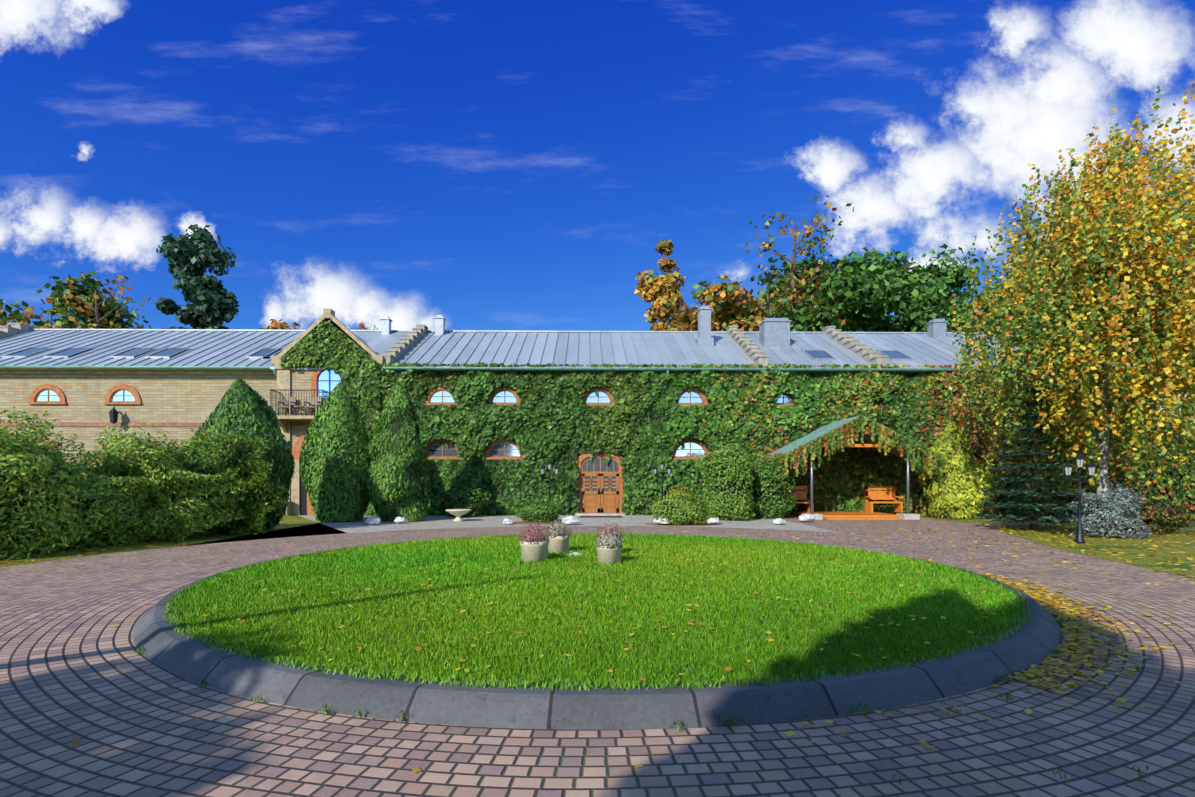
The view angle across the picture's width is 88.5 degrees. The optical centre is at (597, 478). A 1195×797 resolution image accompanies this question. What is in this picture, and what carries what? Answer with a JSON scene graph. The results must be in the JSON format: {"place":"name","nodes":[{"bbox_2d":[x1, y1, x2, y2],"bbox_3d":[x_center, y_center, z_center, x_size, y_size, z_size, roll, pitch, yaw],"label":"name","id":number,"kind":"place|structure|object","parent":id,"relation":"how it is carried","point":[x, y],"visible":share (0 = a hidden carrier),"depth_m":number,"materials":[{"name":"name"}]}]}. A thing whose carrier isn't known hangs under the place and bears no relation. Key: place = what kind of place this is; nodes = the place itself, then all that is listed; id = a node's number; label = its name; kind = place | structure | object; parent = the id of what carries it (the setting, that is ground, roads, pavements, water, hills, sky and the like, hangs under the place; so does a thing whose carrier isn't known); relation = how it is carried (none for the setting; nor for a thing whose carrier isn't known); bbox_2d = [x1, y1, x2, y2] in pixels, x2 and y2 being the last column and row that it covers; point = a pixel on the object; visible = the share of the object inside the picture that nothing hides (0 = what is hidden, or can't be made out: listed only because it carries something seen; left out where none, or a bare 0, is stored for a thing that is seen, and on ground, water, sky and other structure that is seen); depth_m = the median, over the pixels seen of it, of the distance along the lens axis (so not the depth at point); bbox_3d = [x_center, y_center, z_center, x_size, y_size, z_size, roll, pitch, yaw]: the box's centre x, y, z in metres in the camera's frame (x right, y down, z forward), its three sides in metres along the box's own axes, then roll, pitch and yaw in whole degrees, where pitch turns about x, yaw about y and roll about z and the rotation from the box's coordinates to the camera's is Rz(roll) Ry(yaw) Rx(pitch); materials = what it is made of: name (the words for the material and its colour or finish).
{"place":"outdoors","nodes":[
{"label":"outdoors","id":0,"kind":"place"},
{"bbox_2d":[0,516,343,566],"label":"grass","id":1,"kind":"structure","parent":0,"point":[293,522],"depth_m":15.93,"materials":[{"name":"green plant"}]},
{"bbox_2d":[0,407,101,560],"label":"shrub","id":2,"kind":"object","parent":1,"relation":"on","point":[33,461],"depth_m":13.06,"materials":[{"name":"green plant"}]},
{"bbox_2d":[0,422,195,549],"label":"shrub","id":3,"kind":"object","parent":1,"relation":"on","point":[104,514],"depth_m":14.91,"materials":[{"name":"green plant"}]},
{"bbox_2d":[95,422,289,541],"bbox_3d":[-11.636,0.030,17.332,4.611,3.289,4.113,0,0,-1],"label":"shrub","id":4,"kind":"object","parent":1,"relation":"on","point":[199,512],"depth_m":16.81,"materials":[{"name":"green plant"}]},
{"bbox_2d":[180,378,294,532],"bbox_3d":[-11.035,-0.725,19.102,3.256,4.780,3.090,0,0,-1],"label":"thuja","id":5,"kind":"object","parent":1,"relation":"on","point":[241,398],"depth_m":18.42,"materials":[{"name":"green plant"}]},
{"bbox_2d":[298,515,404,533],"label":"pavement","id":6,"kind":"structure","parent":0,"point":[358,526],"depth_m":20.83,"materials":[{"name":"grey concrete"}]},
{"bbox_2d":[299,382,373,522],"bbox_3d":[-9.913,-0.996,23.369,2.597,5.325,2.516,0,0,44],"label":"thuja","id":7,"kind":"object","parent":6,"relation":"on","point":[344,492],"visible":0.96,"depth_m":22.62,"materials":[{"name":"green plant"}]},
{"bbox_2d":[320,403,357,521],"bbox_3d":[-9.766,-0.845,23.280,1.386,4.996,1.386,0,0,-1],"label":"thuja","id":8,"kind":"object","parent":6,"relation":"on","point":[326,480],"visible":0.04,"depth_m":22.81,"materials":[{"name":"green plant"}]},
{"bbox_2d":[364,517,380,523],"bbox_3d":[-7.895,1.480,21.516,0.555,0.215,0.435,0,0,-1],"label":"rock","id":9,"kind":"object","parent":6,"relation":"on","point":[373,520],"visible":1,"depth_m":21.36,"materials":[{"name":"grey stone"}]},
{"bbox_2d":[443,482,491,516],"bbox_3d":[-5.514,0.916,26.144,2.090,1.513,1.622,0,0,-1],"label":"bush","id":10,"kind":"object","parent":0,"point":[464,490],"depth_m":25.75,"materials":[{"name":"green plant"}]},
{"bbox_2d":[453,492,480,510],"bbox_3d":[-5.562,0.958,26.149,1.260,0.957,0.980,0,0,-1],"label":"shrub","id":11,"kind":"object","parent":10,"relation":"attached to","point":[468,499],"visible":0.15,"depth_m":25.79,"materials":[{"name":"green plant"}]},
{"bbox_2d":[0,515,1194,796],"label":"driveway paving","id":12,"kind":"structure","parent":0,"point":[72,665],"depth_m":4.03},
{"bbox_2d":[185,515,840,545],"bbox_3d":[-1.432,1.645,21.274,17.500,0.001,12.682,0,0,-1],"label":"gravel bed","id":13,"kind":"object","parent":12,"relation":"on","point":[435,522],"visible":0.33,"depth_m":21.78,"materials":[{"name":"grey gravel"}]},
{"bbox_2d":[364,385,430,521],"bbox_3d":[-7.803,-0.971,23.674,2.719,5.252,2.814,0,0,-1],"label":"thuja","id":14,"kind":"object","parent":13,"relation":"on","point":[390,468],"visible":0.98,"depth_m":22.95,"materials":[{"name":"green plant"}]},
{"bbox_2d":[383,417,417,521],"bbox_3d":[-7.569,-0.821,23.516,1.458,4.947,1.458,0,0,-1],"label":"thuja","id":15,"kind":"object","parent":13,"relation":"on","point":[396,425],"depth_m":23.04,"materials":[{"name":"green plant"}]},
{"bbox_2d":[394,517,408,522],"bbox_3d":[-7.100,1.489,22.113,0.414,0.203,0.420,0,0,26],"label":"rock","id":16,"kind":"object","parent":13,"relation":"on","point":[400,519],"visible":1,"depth_m":22.00,"materials":[{"name":"white stone"}]},
{"bbox_2d":[445,509,471,521],"bbox_3d":[-5.318,1.428,23.452,1.000,0.450,0.985,0,0,-1],"label":"stone bowl","id":17,"kind":"object","parent":13,"relation":"on","point":[458,513],"visible":0.96,"depth_m":23.26,"materials":[{"name":"beige stone"}]},
{"bbox_2d":[503,519,512,523],"bbox_3d":[-3.189,1.520,21.798,0.384,0.178,0.311,0,0,-1],"label":"rock","id":18,"kind":"object","parent":13,"relation":"on","point":[508,521],"visible":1,"depth_m":21.68,"materials":[{"name":"white stone"}]},
{"bbox_2d":[515,498,564,521],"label":"bush","id":19,"kind":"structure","parent":13,"relation":"on","point":[530,517],"depth_m":22.76,"materials":[{"name":"green plant"}]},
{"bbox_2d":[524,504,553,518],"bbox_3d":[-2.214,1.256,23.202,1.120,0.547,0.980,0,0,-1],"label":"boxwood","id":20,"kind":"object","parent":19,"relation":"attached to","point":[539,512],"visible":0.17,"depth_m":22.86,"materials":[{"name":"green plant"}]},
{"bbox_2d":[540,460,558,502],"bbox_3d":[-2.017,0.438,25.906,0.810,2.430,0.228,0,0,-1],"label":"lamp post","id":21,"kind":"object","parent":13,"relation":"on","point":[542,468],"depth_m":25.88,"materials":[{"name":"black metal"}]},
{"bbox_2d":[562,516,579,523],"bbox_3d":[-0.931,1.448,21.515,0.648,0.265,0.466,0,0,-1],"label":"rock","id":22,"kind":"object","parent":13,"relation":"on","point":[569,519],"visible":0.98,"depth_m":21.36,"materials":[{"name":"white stone"}]},
{"bbox_2d":[512,521,722,525],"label":"mulch patches","id":23,"kind":"object","parent":13,"relation":"on","point":[683,524],"visible":0.5,"depth_m":22.16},
{"bbox_2d":[653,517,670,523],"bbox_3d":[2.266,1.459,21.475,0.624,0.253,0.469,0,0,-1],"label":"rock","id":24,"kind":"object","parent":23,"relation":"on","point":[659,521],"visible":0.88,"depth_m":21.30,"materials":[{"name":"white stone"}]},
{"bbox_2d":[651,494,711,524],"bbox_3d":[2.947,1.109,21.840,2.254,1.103,1.693,0,0,-43],"label":"shrub","id":25,"kind":"object","parent":23,"relation":"on","point":[701,516],"visible":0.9,"depth_m":21.41,"materials":[{"name":"green plant"}]},
{"bbox_2d":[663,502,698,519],"bbox_3d":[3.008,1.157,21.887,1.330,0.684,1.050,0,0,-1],"label":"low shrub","id":26,"kind":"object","parent":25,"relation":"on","point":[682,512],"visible":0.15,"depth_m":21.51,"materials":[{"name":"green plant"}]},
{"bbox_2d":[653,460,671,513],"bbox_3d":[2.742,0.438,25.983,0.810,2.430,0.228,0,0,-1],"label":"lamp post","id":27,"kind":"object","parent":13,"relation":"on","point":[662,464],"depth_m":25.95,"materials":[{"name":"black metal"}]},
{"bbox_2d":[666,485,694,502],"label":"yellow shrub","id":28,"kind":"object","parent":13,"relation":"on","point":[674,493],"depth_m":25.45,"materials":[{"name":"yellow plant"}]},
{"bbox_2d":[707,517,719,522],"bbox_3d":[4.111,1.491,21.715,0.450,0.203,0.430,0,0,18],"label":"rock","id":29,"kind":"object","parent":13,"relation":"on","point":[713,520],"visible":1,"depth_m":21.55,"materials":[{"name":"white stone"}]},
{"bbox_2d":[700,443,755,520],"bbox_3d":[5.119,0.123,24.082,2.094,3.058,2.070,0,0,29],"label":"tall shrub","id":30,"kind":"object","parent":13,"relation":"on","point":[715,462],"visible":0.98,"depth_m":23.49,"materials":[{"name":"green plant"}]},
{"bbox_2d":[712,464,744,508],"bbox_3d":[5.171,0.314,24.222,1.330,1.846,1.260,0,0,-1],"label":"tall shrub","id":31,"kind":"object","parent":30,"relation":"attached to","point":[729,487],"visible":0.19,"depth_m":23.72,"materials":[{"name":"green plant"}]},
{"bbox_2d":[744,457,796,518],"bbox_3d":[7.122,0.383,25.466,2.358,2.579,2.184,0,0,-1],"label":"porch shrub","id":32,"kind":"object","parent":13,"relation":"on","point":[788,505],"visible":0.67,"depth_m":24.70,"materials":[{"name":"green plant"}]},
{"bbox_2d":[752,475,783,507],"bbox_3d":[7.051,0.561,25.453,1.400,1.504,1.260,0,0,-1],"label":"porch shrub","id":33,"kind":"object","parent":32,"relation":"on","point":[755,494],"visible":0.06,"depth_m":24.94,"materials":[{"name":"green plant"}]},
{"bbox_2d":[773,518,785,523],"bbox_3d":[6.417,1.501,21.657,0.464,0.193,0.317,0,0,-1],"label":"rock","id":34,"kind":"object","parent":13,"relation":"on","point":[778,521],"visible":1,"depth_m":21.53,"materials":[{"name":"white stone"}]},
{"bbox_2d":[133,543,1061,729],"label":"lawn kerb","id":35,"kind":"structure","parent":12,"relation":"on","point":[1036,640],"depth_m":4.38,"materials":[{"name":"concrete"}]},
{"bbox_2d":[0,523,1194,772],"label":"fallen leaves","id":36,"kind":"object","parent":12,"relation":"on","point":[1054,611],"visible":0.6,"depth_m":6.69,"materials":[{"name":"yellow plant"}]},
{"bbox_2d":[571,513,636,525],"bbox_3d":[0.169,1.608,24.291,2.300,0.090,6.700,0,0,-1],"label":"doorstep","id":37,"kind":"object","parent":12,"relation":"on","point":[600,519],"depth_m":24.35,"materials":[{"name":"grey stone"}]},
{"bbox_2d":[133,533,1149,785],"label":"grass tufts","id":38,"kind":"object","parent":12,"relation":"on","point":[587,685],"visible":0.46,"depth_m":4.63,"materials":[{"name":"green plant"}]},
{"bbox_2d":[799,514,814,520],"bbox_3d":[7.830,1.458,22.997,0.597,0.252,0.518,0,0,-1],"label":"rock","id":39,"kind":"object","parent":12,"relation":"on","point":[804,517],"visible":1,"depth_m":22.80,"materials":[{"name":"white stone"}]},
{"bbox_2d":[768,415,934,519],"bbox_3d":[10.541,-0.435,26.082,6.314,4.176,3.446,0,0,-1],"label":"porch","id":40,"kind":"object","parent":12,"relation":"on","point":[868,514],"visible":0.52,"depth_m":26.00,"materials":[{"name":"orange wood"}]},
{"bbox_2d":[758,415,946,482],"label":"porch vines","id":41,"kind":"object","parent":40,"relation":"attached to","point":[800,455],"visible":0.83,"depth_m":24.45,"materials":[{"name":"green plant"}]},
{"bbox_2d":[920,512,1194,577],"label":"grass","id":42,"kind":"structure","parent":12,"relation":"on","point":[1089,548],"depth_m":15.21,"materials":[{"name":"green plant"}]},
{"bbox_2d":[917,419,996,518],"bbox_3d":[14.897,-0.377,25.366,2.674,4.131,2.922,0,0,-1],"label":"shrub","id":43,"kind":"object","parent":42,"relation":"on","point":[959,485],"depth_m":24.67,"materials":[{"name":"yellow plant"}]},
{"bbox_2d":[974,386,1088,529],"bbox_3d":[13.775,-0.697,19.405,3.500,4.700,3.519,0,0,-1],"label":"spruce","id":44,"kind":"object","parent":42,"relation":"on","point":[1050,518],"depth_m":19.25,"materials":[{"name":"green plant"}]},
{"bbox_2d":[944,81,1194,499],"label":"birch","id":45,"kind":"object","parent":42,"relation":"on","point":[1065,356],"depth_m":17.77,"materials":[{"name":"yellow plant"}]},
{"bbox_2d":[1063,452,1095,543],"bbox_3d":[12.212,0.488,15.535,0.810,2.330,0.228,0,0,-1],"label":"lamp post","id":46,"kind":"object","parent":42,"relation":"on","point":[1091,468],"visible":0.98,"depth_m":15.50,"materials":[{"name":"black metal"}]},
{"bbox_2d":[1064,482,1152,538],"bbox_3d":[14.328,0.887,17.137,2.162,1.557,1.620,0,0,-1],"label":"shrub","id":47,"kind":"object","parent":42,"relation":"on","point":[1118,492],"depth_m":16.78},
{"bbox_2d":[1069,415,1194,514],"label":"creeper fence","id":48,"kind":"object","parent":42,"relation":"on","point":[1146,487],"depth_m":27.64,"materials":[{"name":"plant"}]},
{"bbox_2d":[1131,505,1171,528],"bbox_3d":[16.466,1.157,18.404,1.260,0.684,1.120,0,0,-1],"label":"barberry","id":49,"kind":"object","parent":42,"relation":"on","point":[1148,522],"visible":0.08,"depth_m":17.97,"materials":[{"name":"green plant"}]},
{"bbox_2d":[1128,496,1194,533],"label":"barberry","id":50,"kind":"object","parent":42,"relation":"on","point":[1152,525],"visible":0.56,"depth_m":17.84,"materials":[{"name":"red plant"}]},
{"bbox_2d":[172,545,1022,686],"bbox_3d":[-0.002,1.453,10.136,11.600,0.100,11.600,0,0,-1],"label":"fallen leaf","id":51,"kind":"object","parent":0,"point":[597,638],"depth_m":5.63,"materials":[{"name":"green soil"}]},
{"bbox_2d":[520,535,621,564],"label":"flower pots","id":52,"kind":"object","parent":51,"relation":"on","point":[539,552],"visible":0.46,"depth_m":10.07,"materials":[{"name":"beige concrete"}]},
{"bbox_2d":[517,520,623,548],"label":"potted flowers","id":53,"kind":"object","parent":52,"relation":"on","point":[609,531],"visible":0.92,"depth_m":10.37,"materials":[{"name":"pink plant"}]},
{"bbox_2d":[171,533,1024,686],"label":"lawn","id":54,"kind":"structure","parent":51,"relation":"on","point":[469,567],"depth_m":6.73,"materials":[{"name":"green plant"}]},
{"bbox_2d":[0,0,1194,414],"label":"sky","id":55,"kind":"structure","parent":0,"point":[475,164],"materials":[{"name":"blue"}]},
{"bbox_2d":[994,477,1030,515],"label":"cone shrub","id":56,"kind":"object","parent":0,"point":[1007,498],"depth_m":24.36,"materials":[{"name":"green plant"}]},
{"label":"ground","id":57,"kind":"structure","parent":0,"visible":0},
{"bbox_2d":[20,306,69,328],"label":"bare tree leaves","id":58,"kind":"object","parent":57,"relation":"on","point":[27,311],"depth_m":46.12,"materials":[{"name":"orange plant"}]},
{"bbox_2d":[73,283,125,328],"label":"bare tree","id":59,"kind":"object","parent":57,"relation":"on","point":[97,317],"visible":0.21,"depth_m":49.24,"materials":[{"name":"brown plant"}]},
{"bbox_2d":[64,275,150,328],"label":"tree leaves","id":60,"kind":"object","parent":59,"relation":"attached to","point":[120,291],"visible":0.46,"depth_m":48.92,"materials":[{"name":"orange plant"}]},
{"bbox_2d":[357,322,378,329],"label":"orange tree leaves","id":61,"kind":"object","parent":57,"relation":"on","point":[361,325],"visible":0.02,"depth_m":57.25,"materials":[{"name":"orange plant"}]},
{"bbox_2d":[0,309,1039,515],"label":"building walls","id":62,"kind":"structure","parent":57,"relation":"on","point":[178,404],"depth_m":27.27,"materials":[{"name":"beige brick"}]},
{"bbox_2d":[108,366,340,515],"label":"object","id":63,"kind":"object","parent":62,"relation":"attached to","point":[324,383],"visible":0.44,"depth_m":26.99,"materials":[{"name":"beige brick"}]},
{"bbox_2d":[0,323,886,372],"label":"roof parapets","id":64,"kind":"object","parent":62,"relation":"on","point":[755,355],"visible":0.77,"depth_m":30.23,"materials":[{"name":"stone"}]},
{"bbox_2d":[25,384,983,459],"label":"arched windows","id":65,"kind":"structure","parent":62,"relation":"attached to","point":[125,394],"depth_m":27.53,"materials":[{"name":"white glass"}]},
{"bbox_2d":[0,366,1019,443],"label":"gutters and downpipes","id":66,"kind":"object","parent":62,"relation":"attached to","point":[479,368],"visible":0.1,"depth_m":27.00,"materials":[{"name":"metal"}]},
{"bbox_2d":[0,320,1024,372],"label":"building roof","id":67,"kind":"structure","parent":62,"relation":"on","point":[223,347],"depth_m":30.37,"materials":[{"name":"grey metal"}]},
{"bbox_2d":[1,347,997,360],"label":"skylights","id":68,"kind":"object","parent":67,"relation":"on","point":[812,354],"visible":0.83,"depth_m":28.92,"materials":[{"name":"blue glass"}]},
{"bbox_2d":[380,272,947,346],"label":"chimneys","id":69,"kind":"object","parent":67,"relation":"on","point":[774,332],"visible":0.85,"depth_m":31.05,"materials":[{"name":"concrete"}]},
{"bbox_2d":[576,444,623,512],"bbox_3d":[0.137,0.043,27.485,2.260,3.220,0.353,0,0,-1],"label":"door","id":70,"kind":"structure","parent":62,"relation":"attached to","point":[600,486],"depth_m":27.59,"materials":[{"name":"brown wood"}]},
{"bbox_2d":[634,239,697,330],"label":"tree","id":71,"kind":"object","parent":57,"relation":"on","point":[662,294],"depth_m":49.59,"materials":[{"name":"plant"}]},
{"bbox_2d":[664,301,719,330],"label":"orange tree leaves","id":72,"kind":"object","parent":57,"relation":"on","point":[681,314],"visible":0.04,"depth_m":55.26,"materials":[{"name":"orange plant"}]},
{"bbox_2d":[682,275,764,330],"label":"brown tree","id":73,"kind":"object","parent":57,"relation":"on","point":[730,299],"depth_m":50.78,"materials":[{"name":"plant"}]},
{"bbox_2d":[279,321,1194,515],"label":"ivy leaves","id":74,"kind":"object","parent":57,"relation":"on","point":[523,428],"visible":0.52,"depth_m":27.30,"materials":[{"name":"green plant"}]},
{"bbox_2d":[745,195,853,331],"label":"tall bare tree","id":75,"kind":"object","parent":57,"relation":"on","point":[801,283],"depth_m":54.20,"materials":[{"name":"green plant"}]},
{"bbox_2d":[749,255,848,319],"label":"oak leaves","id":76,"kind":"object","parent":75,"relation":"attached to","point":[786,266],"visible":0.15,"depth_m":57.01,"materials":[{"name":"green plant"}]},
{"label":"oak trunk","id":77,"kind":"object","parent":57,"relation":"on","visible":0},
{"bbox_2d":[866,248,925,331],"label":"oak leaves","id":78,"kind":"object","parent":77,"relation":"attached to","point":[895,264],"depth_m":60.47,"materials":[{"name":"green plant"}]},
{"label":"oak trunk","id":79,"kind":"object","parent":57,"relation":"on","visible":0},
{"bbox_2d":[953,256,1174,409],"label":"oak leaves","id":80,"kind":"object","parent":79,"relation":"on","point":[984,308],"depth_m":51.44,"materials":[{"name":"green plant"}]},
{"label":"oak trunk","id":81,"kind":"object","parent":57,"relation":"on","visible":0},
{"bbox_2d":[1120,268,1194,413],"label":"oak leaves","id":82,"kind":"object","parent":81,"relation":"attached to","point":[1176,374],"depth_m":50.26,"materials":[{"name":"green plant"}]},
{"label":"pine trunk","id":83,"kind":"object","parent":57,"relation":"on","visible":0},
{"bbox_2d":[155,224,239,328],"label":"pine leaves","id":84,"kind":"object","parent":83,"relation":"on","point":[212,299],"visible":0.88,"depth_m":53.83,"materials":[{"name":"green plant"}]},
{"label":"tree trunk","id":85,"kind":"object","parent":57,"relation":"on","visible":0},
{"bbox_2d":[0,271,150,328],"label":"tree leaves","id":86,"kind":"object","parent":85,"relation":"on","point":[80,313],"visible":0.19,"depth_m":56.89,"materials":[{"name":"green plant"}]},
{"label":"orange tree trunk","id":87,"kind":"object","parent":57,"relation":"on","visible":0},
{"bbox_2d":[259,319,300,329],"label":"orange tree leaves","id":88,"kind":"object","parent":87,"relation":"on","point":[275,324],"visible":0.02,"depth_m":49.83,"materials":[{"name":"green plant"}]},
{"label":"orange tree trunk","id":89,"kind":"object","parent":57,"relation":"on","visible":0},
{"bbox_2d":[704,294,771,330],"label":"orange tree leaves","id":90,"kind":"object","parent":89,"relation":"on","point":[765,311],"depth_m":59.40,"materials":[{"name":"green plant"}]},
{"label":"oak trunk","id":91,"kind":"object","parent":57,"relation":"on","visible":0},
{"bbox_2d":[773,247,963,331],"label":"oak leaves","id":92,"kind":"object","parent":91,"relation":"attached to","point":[863,290],"visible":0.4,"depth_m":52.28,"materials":[{"name":"green plant"}]},
{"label":"oak trunk","id":93,"kind":"object","parent":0,"visible":0},
{"bbox_2d":[877,244,1020,336],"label":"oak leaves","id":94,"kind":"object","parent":93,"relation":"attached to","point":[947,277],"visible":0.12,"depth_m":57.33,"materials":[{"name":"green plant"}]}
]}

